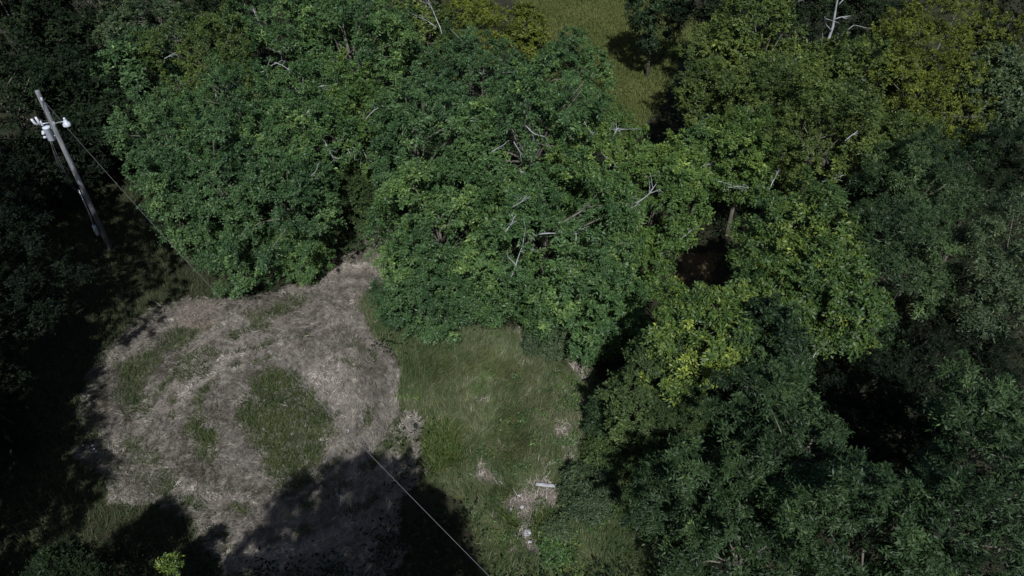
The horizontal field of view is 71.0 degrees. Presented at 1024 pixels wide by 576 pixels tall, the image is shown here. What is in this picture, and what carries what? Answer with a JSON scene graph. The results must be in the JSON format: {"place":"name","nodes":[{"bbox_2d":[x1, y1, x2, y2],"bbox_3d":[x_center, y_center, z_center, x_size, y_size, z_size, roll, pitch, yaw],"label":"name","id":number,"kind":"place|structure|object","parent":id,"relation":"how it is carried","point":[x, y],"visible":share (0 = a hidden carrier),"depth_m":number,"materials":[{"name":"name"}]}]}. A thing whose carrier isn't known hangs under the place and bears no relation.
{"place":"outdoors","nodes":[
{"label":"outdoors","id":0,"kind":"place"},
{"bbox_2d":[0,155,248,575],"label":"shaded grass","id":1,"kind":"structure","parent":0,"point":[145,288],"depth_m":30.82,"materials":[{"name":"green plant"}]},
{"bbox_2d":[76,288,414,544],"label":"short grass","id":2,"kind":"structure","parent":0,"point":[207,437],"depth_m":28.81,"materials":[{"name":"green plant"}]},
{"bbox_2d":[0,0,1023,575],"bbox_3d":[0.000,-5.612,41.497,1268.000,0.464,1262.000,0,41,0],"label":"ground","id":3,"kind":"structure","parent":0,"point":[692,260],"depth_m":30.29,"materials":[{"name":"soil"}]},
{"bbox_2d":[0,144,67,342],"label":"cedar tree","id":4,"kind":"object","parent":3,"relation":"on","point":[36,293],"visible":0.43,"depth_m":29.43,"materials":[{"name":"green plant"}]},
{"bbox_2d":[0,133,70,228],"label":"shrub","id":5,"kind":"object","parent":3,"relation":"on","point":[41,197],"visible":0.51,"depth_m":37.30,"materials":[{"name":"green plant"}]},
{"bbox_2d":[0,33,90,186],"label":"broadleaf tree","id":6,"kind":"object","parent":3,"relation":"on","point":[11,108],"visible":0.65,"depth_m":37.38,"materials":[{"name":"green plant"}]},
{"bbox_2d":[0,136,97,404],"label":"cedar tree","id":7,"kind":"object","parent":3,"relation":"on","point":[26,233],"visible":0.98,"depth_m":25.63,"materials":[{"name":"green plant"}]},
{"bbox_2d":[0,0,103,113],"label":"broadleaf tree","id":8,"kind":"object","parent":3,"relation":"on","point":[15,31],"visible":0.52,"depth_m":42.07,"materials":[{"name":"green plant"}]},
{"bbox_2d":[0,126,111,214],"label":"shrub","id":9,"kind":"object","parent":3,"relation":"on","point":[89,182],"visible":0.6,"depth_m":38.28,"materials":[{"name":"green plant"}]},
{"bbox_2d":[2,42,126,143],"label":"broadleaf tree","id":10,"kind":"object","parent":3,"relation":"on","point":[59,59],"visible":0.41,"depth_m":38.57,"materials":[{"name":"green plant"}]},
{"bbox_2d":[30,90,112,250],"bbox_3d":[-20.697,-5.131,34.413,1.592,9.150,0.535,0,41,0],"label":"utility pole","id":11,"kind":"object","parent":3,"relation":"on","point":[47,131],"visible":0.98,"depth_m":33.65,"materials":[{"name":"grey wood"}]},
{"bbox_2d":[42,99,488,575],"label":"power line","id":12,"kind":"object","parent":11,"relation":"attached to","point":[284,365],"visible":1,"depth_m":21.16,"materials":[{"name":"metal"}]},
{"bbox_2d":[0,0,147,65],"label":"broadleaf tree","id":13,"kind":"object","parent":3,"relation":"on","point":[88,19],"visible":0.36,"depth_m":43.14,"materials":[{"name":"green plant"}]},
{"bbox_2d":[12,533,156,575],"label":"cedar tree","id":14,"kind":"object","parent":3,"relation":"on","point":[65,559],"visible":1,"depth_m":19.34,"materials":[{"name":"green plant"}]},
{"bbox_2d":[65,120,134,182],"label":"shrub","id":15,"kind":"object","parent":3,"relation":"on","point":[110,170],"visible":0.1,"depth_m":40.85,"materials":[{"name":"green plant"}]},
{"bbox_2d":[58,54,171,168],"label":"broadleaf tree","id":16,"kind":"object","parent":3,"relation":"on","point":[95,122],"visible":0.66,"depth_m":37.93,"materials":[{"name":"green plant"}]},
{"bbox_2d":[88,21,204,142],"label":"broadleaf tree","id":17,"kind":"object","parent":3,"relation":"on","point":[118,52],"visible":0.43,"depth_m":38.20,"materials":[{"name":"green plant"}]},
{"bbox_2d":[90,0,222,85],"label":"broadleaf tree","id":18,"kind":"object","parent":3,"relation":"on","point":[114,22],"visible":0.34,"depth_m":42.30,"materials":[{"name":"green plant"}]},
{"bbox_2d":[102,84,233,194],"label":"broadleaf tree","id":19,"kind":"object","parent":3,"relation":"on","point":[155,113],"visible":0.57,"depth_m":33.95,"materials":[{"name":"green plant"}]},
{"bbox_2d":[153,551,184,575],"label":"shrub","id":20,"kind":"object","parent":3,"relation":"on","point":[166,566],"visible":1,"depth_m":21.00,"materials":[{"name":"green plant"}]},
{"bbox_2d":[125,138,227,259],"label":"broadleaf tree","id":21,"kind":"object","parent":3,"relation":"on","point":[176,215],"visible":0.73,"depth_m":32.67,"materials":[{"name":"green plant"}]},
{"bbox_2d":[171,213,220,268],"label":"shrub","id":22,"kind":"object","parent":3,"relation":"on","point":[190,256],"visible":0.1,"depth_m":35.31,"materials":[{"name":"green plant"}]},
{"bbox_2d":[131,0,265,164],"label":"broadleaf tree","id":23,"kind":"object","parent":3,"relation":"on","point":[188,78],"visible":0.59,"depth_m":38.20,"materials":[{"name":"green plant"}]},
{"bbox_2d":[166,0,275,99],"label":"broadleaf tree","id":24,"kind":"object","parent":3,"relation":"on","point":[209,4],"visible":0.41,"depth_m":43.70,"materials":[{"name":"green plant"}]},
{"bbox_2d":[172,102,283,266],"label":"broadleaf tree","id":25,"kind":"object","parent":3,"relation":"on","point":[214,205],"visible":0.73,"depth_m":31.96,"materials":[{"name":"green plant"}]},
{"bbox_2d":[154,39,306,211],"bbox_3d":[-13.785,-7.093,35.720,6.625,10.570,6.546,-30,49,-30],"label":"broadleaf tree","id":26,"kind":"object","parent":3,"relation":"on","point":[188,94],"visible":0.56,"depth_m":33.71,"materials":[{"name":"green plant"}]},
{"bbox_2d":[191,202,296,299],"bbox_3d":[-12.539,-1.797,34.210,5.175,4.145,5.142,0,41,0],"label":"shrub","id":27,"kind":"object","parent":3,"relation":"on","point":[211,260],"visible":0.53,"depth_m":33.20,"materials":[{"name":"green plant"}]},
{"bbox_2d":[70,229,425,575],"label":"cut hay","id":28,"kind":"object","parent":3,"relation":"on","point":[345,461],"visible":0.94,"depth_m":28.46,"materials":[{"name":"plant"}]},
{"bbox_2d":[213,138,347,278],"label":"broadleaf tree","id":29,"kind":"object","parent":3,"relation":"on","point":[300,191],"visible":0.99,"depth_m":31.20,"materials":[{"name":"green plant"}]},
{"bbox_2d":[215,0,370,138],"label":"broadleaf tree","id":30,"kind":"object","parent":3,"relation":"on","point":[281,27],"visible":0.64,"depth_m":39.61,"materials":[{"name":"green plant"}]},
{"bbox_2d":[234,63,366,213],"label":"broadleaf tree","id":31,"kind":"object","parent":3,"relation":"on","point":[318,104],"visible":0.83,"depth_m":32.42,"materials":[{"name":"green plant"}]},
{"bbox_2d":[266,213,336,287],"bbox_3d":[-10.191,-2.044,34.541,3.543,4.175,3.502,0,41,0],"label":"shrub","id":32,"kind":"object","parent":3,"relation":"on","point":[296,237],"visible":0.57,"depth_m":33.71,"materials":[{"name":"green plant"}]},
{"bbox_2d":[301,193,363,264],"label":"cedar tree","id":33,"kind":"object","parent":3,"relation":"on","point":[346,244],"visible":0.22,"depth_m":35.70,"materials":[{"name":"green plant"}]},
{"bbox_2d":[277,0,391,104],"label":"broadleaf tree","id":34,"kind":"object","parent":3,"relation":"on","point":[370,2],"visible":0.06,"depth_m":44.17,"materials":[{"name":"green plant"}]},
{"bbox_2d":[291,47,412,221],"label":"broadleaf tree","id":35,"kind":"object","parent":3,"relation":"on","point":[348,87],"visible":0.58,"depth_m":34.26,"materials":[{"name":"green plant"}]},
{"bbox_2d":[290,0,424,151],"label":"broadleaf tree","id":36,"kind":"object","parent":3,"relation":"on","point":[397,19],"visible":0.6,"depth_m":38.82,"materials":[{"name":"green plant"}]},
{"bbox_2d":[323,155,395,260],"label":"cedar tree","id":37,"kind":"object","parent":3,"relation":"on","point":[357,182],"visible":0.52,"depth_m":35.21,"materials":[{"name":"green plant"}]},
{"bbox_2d":[372,0,463,127],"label":"broadleaf tree","id":38,"kind":"object","parent":3,"relation":"on","point":[435,26],"visible":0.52,"depth_m":42.02,"materials":[{"name":"green plant"}]},
{"bbox_2d":[366,236,491,345],"bbox_3d":[-3.912,0.100,31.452,4.876,4.870,5.341,-25,47,-26],"label":"shrub","id":39,"kind":"object","parent":3,"relation":"on","point":[389,305],"visible":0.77,"depth_m":30.58,"materials":[{"name":"green plant"}]},
{"bbox_2d":[360,145,512,296],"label":"broadleaf tree","id":40,"kind":"object","parent":3,"relation":"on","point":[455,207],"visible":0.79,"depth_m":29.96,"materials":[{"name":"green plant"}]},
{"bbox_2d":[366,66,508,237],"bbox_3d":[-3.486,-5.777,34.588,7.010,10.003,7.402,0,41,0],"label":"broadleaf tree","id":41,"kind":"object","parent":3,"relation":"on","point":[380,171],"visible":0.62,"depth_m":32.58,"materials":[{"name":"green plant"}]},
{"bbox_2d":[404,19,534,153],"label":"broadleaf tree","id":42,"kind":"object","parent":3,"relation":"on","point":[468,47],"visible":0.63,"depth_m":37.20,"materials":[{"name":"green plant"}]},
{"bbox_2d":[428,0,514,100],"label":"broadleaf tree","id":43,"kind":"object","parent":3,"relation":"on","point":[469,7],"visible":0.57,"depth_m":43.96,"materials":[{"name":"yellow plant"}]},
{"bbox_2d":[432,232,525,328],"bbox_3d":[-1.228,-0.067,31.882,4.375,4.465,4.061,16,44,18],"label":"shrub","id":44,"kind":"object","parent":3,"relation":"on","point":[488,311],"visible":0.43,"depth_m":31.04,"materials":[{"name":"green plant"}]},
{"bbox_2d":[376,321,595,555],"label":"dead stalks","id":45,"kind":"object","parent":3,"relation":"on","point":[573,366],"visible":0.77,"depth_m":26.47,"materials":[{"name":"plant"}]},
{"bbox_2d":[410,413,562,556],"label":"lush grass","id":46,"kind":"structure","parent":3,"relation":"on","point":[448,449],"depth_m":27.03,"materials":[{"name":"green plant"}]},
{"bbox_2d":[0,5,1023,575],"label":"undergrowth","id":47,"kind":"object","parent":3,"relation":"on","point":[404,539],"visible":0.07,"depth_m":30.78,"materials":[{"name":"green plant"}]},
{"bbox_2d":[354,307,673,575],"bbox_3d":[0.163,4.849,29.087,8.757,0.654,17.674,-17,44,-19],"label":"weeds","id":48,"kind":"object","parent":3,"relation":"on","point":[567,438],"visible":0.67,"depth_m":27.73,"materials":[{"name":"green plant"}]},
{"bbox_2d":[502,0,550,61],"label":"broadleaf tree","id":49,"kind":"object","parent":3,"relation":"on","point":[518,31],"visible":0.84,"depth_m":47.44,"materials":[{"name":"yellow plant"}]},
{"bbox_2d":[447,40,618,255],"bbox_3d":[0.151,-5.784,33.260,6.719,11.477,7.813,-28,48,-28],"label":"broadleaf tree","id":50,"kind":"object","parent":3,"relation":"on","point":[535,95],"visible":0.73,"depth_m":30.84,"materials":[{"name":"green plant"}]},
{"bbox_2d":[455,137,646,320],"bbox_3d":[1.664,-1.783,30.546,7.936,9.102,8.110,0,41,0],"label":"broadleaf tree","id":51,"kind":"object","parent":3,"relation":"on","point":[518,191],"visible":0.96,"depth_m":28.40,"materials":[{"name":"green plant"}]},
{"bbox_2d":[519,304,582,364],"bbox_3d":[1.787,1.851,31.235,2.938,2.375,3.111,0,41,0],"label":"shrub","id":52,"kind":"object","parent":3,"relation":"on","point":[529,346],"visible":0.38,"depth_m":30.46,"materials":[{"name":"green plant"}]},
{"bbox_2d":[536,536,570,572],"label":"shrub","id":53,"kind":"object","parent":3,"relation":"on","point":[553,547],"visible":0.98,"depth_m":24.23,"materials":[{"name":"green plant"}]},
{"bbox_2d":[537,511,578,543],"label":"shrub","id":54,"kind":"object","parent":3,"relation":"on","point":[558,526],"visible":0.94,"depth_m":24.54,"materials":[{"name":"green plant"}]},
{"bbox_2d":[534,25,617,153],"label":"broadleaf tree","id":55,"kind":"object","parent":3,"relation":"on","point":[568,54],"visible":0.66,"depth_m":40.08,"materials":[{"name":"green plant"}]},
{"bbox_2d":[499,217,653,370],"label":"broadleaf tree","id":56,"kind":"object","parent":3,"relation":"on","point":[589,337],"visible":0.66,"depth_m":29.00,"materials":[{"name":"green plant"}]},
{"bbox_2d":[518,92,654,239],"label":"broadleaf tree","id":57,"kind":"object","parent":3,"relation":"on","point":[628,151],"visible":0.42,"depth_m":31.91,"materials":[{"name":"green plant"}]},
{"bbox_2d":[554,460,625,526],"bbox_3d":[2.862,7.197,25.674,2.726,1.483,2.606,0,41,0],"label":"shrub","id":58,"kind":"object","parent":3,"relation":"on","point":[592,508],"visible":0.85,"depth_m":25.24,"materials":[{"name":"green plant"}]},
{"bbox_2d":[581,384,636,445],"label":"shrub","id":59,"kind":"object","parent":3,"relation":"on","point":[595,417],"visible":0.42,"depth_m":27.00,"materials":[{"name":"green plant"}]},
{"bbox_2d":[580,430,640,490],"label":"shrub","id":60,"kind":"object","parent":3,"relation":"on","point":[614,453],"visible":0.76,"depth_m":26.05,"materials":[{"name":"green plant"}]},
{"bbox_2d":[574,284,650,364],"bbox_3d":[4.201,1.520,30.871,3.533,3.361,3.642,0,41,0],"label":"shrub","id":61,"kind":"object","parent":3,"relation":"on","point":[596,352],"visible":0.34,"depth_m":29.94,"materials":[{"name":"green plant"}]},
{"bbox_2d":[583,220,677,316],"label":"broadleaf tree","id":62,"kind":"object","parent":3,"relation":"on","point":[653,276],"visible":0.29,"depth_m":30.57,"materials":[{"name":"green plant"}]},
{"bbox_2d":[604,476,675,535],"bbox_3d":[4.492,7.539,25.234,2.255,1.680,2.487,21,45,23],"label":"shrub","id":63,"kind":"object","parent":3,"relation":"on","point":[618,510],"visible":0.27,"depth_m":24.99,"materials":[{"name":"green plant"}]},
{"bbox_2d":[592,330,689,450],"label":"broadleaf tree","id":64,"kind":"object","parent":3,"relation":"on","point":[625,389],"visible":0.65,"depth_m":23.81,"materials":[{"name":"green plant"}]},
{"bbox_2d":[630,432,672,486],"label":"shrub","id":65,"kind":"object","parent":3,"relation":"on","point":[637,463],"visible":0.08,"depth_m":25.72,"materials":[{"name":"green plant"}]},
{"bbox_2d":[590,128,717,282],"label":"broadleaf tree","id":66,"kind":"object","parent":3,"relation":"on","point":[663,171],"visible":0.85,"depth_m":29.98,"materials":[{"name":"green plant"}]},
{"bbox_2d":[620,0,690,77],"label":"broadleaf tree","id":67,"kind":"object","parent":3,"relation":"on","point":[649,42],"visible":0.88,"depth_m":49.70,"materials":[{"name":"green plant"}]},
{"bbox_2d":[637,366,717,475],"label":"broadleaf tree","id":68,"kind":"object","parent":3,"relation":"on","point":[686,414],"visible":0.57,"depth_m":23.09,"materials":[{"name":"green plant"}]},
{"bbox_2d":[620,429,774,575],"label":"broadleaf tree","id":69,"kind":"object","parent":3,"relation":"on","point":[685,458],"visible":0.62,"depth_m":20.01,"materials":[{"name":"green plant"}]},
{"bbox_2d":[636,275,765,425],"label":"broadleaf tree","id":70,"kind":"object","parent":3,"relation":"on","point":[698,301],"visible":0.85,"depth_m":22.13,"materials":[{"name":"green plant"}]},
{"bbox_2d":[668,54,737,132],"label":"broadleaf tree","id":71,"kind":"object","parent":3,"relation":"on","point":[706,69],"visible":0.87,"depth_m":37.31,"materials":[{"name":"green plant"}]},
{"bbox_2d":[669,115,737,214],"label":"broadleaf tree","id":72,"kind":"object","parent":3,"relation":"on","point":[699,128],"visible":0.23,"depth_m":34.76,"materials":[{"name":"green plant"}]},
{"bbox_2d":[659,0,765,87],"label":"broadleaf tree","id":73,"kind":"object","parent":3,"relation":"on","point":[705,11],"visible":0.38,"depth_m":45.90,"materials":[{"name":"green plant"}]},
{"bbox_2d":[667,3,769,146],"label":"broadleaf tree","id":74,"kind":"object","parent":3,"relation":"on","point":[705,30],"visible":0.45,"depth_m":40.15,"materials":[{"name":"green plant"}]},
{"bbox_2d":[657,457,814,575],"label":"broadleaf tree","id":75,"kind":"object","parent":3,"relation":"on","point":[725,531],"visible":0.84,"depth_m":18.66,"materials":[{"name":"green plant"}]},
{"bbox_2d":[691,101,802,246],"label":"broadleaf tree","id":76,"kind":"object","parent":3,"relation":"on","point":[736,133],"visible":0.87,"depth_m":33.27,"materials":[{"name":"green plant"}]},
{"bbox_2d":[694,291,816,447],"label":"broadleaf tree","id":77,"kind":"object","parent":3,"relation":"on","point":[788,338],"visible":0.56,"depth_m":21.95,"materials":[{"name":"green plant"}]},
{"bbox_2d":[701,0,809,153],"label":"broadleaf tree","id":78,"kind":"object","parent":3,"relation":"on","point":[783,7],"visible":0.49,"depth_m":38.75,"materials":[{"name":"green plant"}]},
{"bbox_2d":[715,37,819,210],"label":"broadleaf tree","id":79,"kind":"object","parent":3,"relation":"on","point":[743,78],"visible":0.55,"depth_m":34.69,"materials":[{"name":"green plant"}]},
{"bbox_2d":[720,253,828,400],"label":"broadleaf tree","id":80,"kind":"object","parent":3,"relation":"on","point":[742,287],"visible":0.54,"depth_m":23.83,"materials":[{"name":"green plant"}]},
{"bbox_2d":[693,356,869,574],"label":"broadleaf tree","id":81,"kind":"object","parent":3,"relation":"on","point":[809,424],"visible":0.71,"depth_m":19.08,"materials":[{"name":"green plant"}]},
{"bbox_2d":[742,0,836,88],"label":"broadleaf tree","id":82,"kind":"object","parent":3,"relation":"on","point":[811,9],"visible":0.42,"depth_m":45.33,"materials":[{"name":"green plant"}]},
{"bbox_2d":[724,164,869,295],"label":"broadleaf tree","id":83,"kind":"object","parent":3,"relation":"on","point":[803,212],"visible":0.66,"depth_m":25.54,"materials":[{"name":"green plant"}]},
{"bbox_2d":[753,38,845,176],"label":"broadleaf tree","id":84,"kind":"object","parent":3,"relation":"on","point":[797,51],"visible":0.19,"depth_m":37.09,"materials":[{"name":"green plant"}]},
{"bbox_2d":[741,51,893,234],"bbox_3d":[13.935,-5.657,33.758,6.386,10.483,5.643,11,42,12],"label":"broadleaf tree","id":85,"kind":"object","parent":3,"relation":"on","point":[791,115],"visible":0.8,"depth_m":31.65,"materials":[{"name":"green plant"}]},
{"bbox_2d":[766,231,901,383],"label":"broadleaf tree","id":86,"kind":"object","parent":3,"relation":"on","point":[835,269],"visible":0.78,"depth_m":23.47,"materials":[{"name":"green plant"}]},
{"bbox_2d":[754,447,950,575],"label":"broadleaf tree","id":87,"kind":"object","parent":3,"relation":"on","point":[845,491],"visible":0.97,"depth_m":16.27,"materials":[{"name":"green plant"}]},
{"bbox_2d":[794,29,915,186],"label":"broadleaf tree","id":88,"kind":"object","parent":3,"relation":"on","point":[846,63],"visible":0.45,"depth_m":35.87,"materials":[{"name":"green plant"}]},
{"bbox_2d":[807,327,913,438],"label":"broadleaf tree","id":89,"kind":"object","parent":3,"relation":"on","point":[855,379],"visible":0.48,"depth_m":25.18,"materials":[{"name":"green plant"}]},
{"bbox_2d":[821,0,925,68],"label":"broadleaf tree","id":90,"kind":"object","parent":3,"relation":"on","point":[845,7],"visible":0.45,"depth_m":45.74,"materials":[{"name":"green plant"}]},
{"bbox_2d":[821,107,950,234],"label":"broadleaf tree","id":91,"kind":"object","parent":3,"relation":"on","point":[895,128],"visible":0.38,"depth_m":31.77,"materials":[{"name":"green plant"}]},
{"bbox_2d":[819,192,971,370],"bbox_3d":[14.074,0.397,27.661,5.143,9.522,5.319,29,49,29],"label":"broadleaf tree","id":92,"kind":"object","parent":3,"relation":"on","point":[899,263],"visible":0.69,"depth_m":25.50,"materials":[{"name":"green plant"}]},
{"bbox_2d":[831,387,965,501],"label":"broadleaf tree","id":93,"kind":"object","parent":3,"relation":"on","point":[879,451],"visible":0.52,"depth_m":23.33,"materials":[{"name":"green plant"}]},
{"bbox_2d":[832,124,995,288],"bbox_3d":[16.515,-2.851,31.139,6.038,9.842,5.416,17,44,19],"label":"broadleaf tree","id":94,"kind":"object","parent":3,"relation":"on","point":[908,176],"visible":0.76,"depth_m":29.09,"materials":[{"name":"green plant"}]},
{"bbox_2d":[837,22,999,211],"bbox_3d":[20.028,-8.053,36.615,7.869,10.321,6.666,0,41,0],"label":"broadleaf tree","id":95,"kind":"object","parent":3,"relation":"on","point":[911,101],"visible":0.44,"depth_m":34.25,"materials":[{"name":"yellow plant"}]},
{"bbox_2d":[849,0,1023,145],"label":"broadleaf tree","id":96,"kind":"object","parent":3,"relation":"on","point":[903,23],"visible":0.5,"depth_m":36.62,"materials":[{"name":"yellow plant"}]},
{"bbox_2d":[852,437,1023,575],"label":"broadleaf tree","id":97,"kind":"object","parent":3,"relation":"on","point":[951,497],"visible":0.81,"depth_m":15.47,"materials":[{"name":"green plant"}]},
{"bbox_2d":[879,272,1023,408],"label":"broadleaf tree","id":98,"kind":"object","parent":3,"relation":"on","point":[928,345],"visible":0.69,"depth_m":26.42,"materials":[{"name":"green plant"}]},
{"bbox_2d":[887,349,1023,563],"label":"broadleaf tree","id":99,"kind":"object","parent":3,"relation":"on","point":[1003,427],"visible":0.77,"depth_m":18.57,"materials":[{"name":"green plant"}]},
{"bbox_2d":[915,186,1023,393],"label":"broadleaf tree","id":100,"kind":"object","parent":3,"relation":"on","point":[1005,285],"visible":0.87,"depth_m":24.72,"materials":[{"name":"green plant"}]},
{"bbox_2d":[919,110,1023,264],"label":"broadleaf tree","id":101,"kind":"object","parent":3,"relation":"on","point":[992,151],"visible":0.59,"depth_m":30.66,"materials":[{"name":"green plant"}]},
{"bbox_2d":[925,39,1023,180],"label":"broadleaf tree","id":102,"kind":"object","parent":3,"relation":"on","point":[1007,86],"visible":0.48,"depth_m":34.27,"materials":[{"name":"green plant"}]},
{"bbox_2d":[939,0,1023,125],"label":"broadleaf tree","id":103,"kind":"object","parent":3,"relation":"on","point":[1003,3],"visible":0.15,"depth_m":39.28,"materials":[{"name":"green plant"}]},
{"bbox_2d":[355,286,691,575],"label":"meadow grass","id":104,"kind":"structure","parent":0,"point":[540,378],"depth_m":28.71,"materials":[{"name":"green plant"}]},
{"bbox_2d":[513,0,697,142],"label":"field grass","id":105,"kind":"structure","parent":0,"point":[567,10],"depth_m":56.95,"materials":[{"name":"green plant"}]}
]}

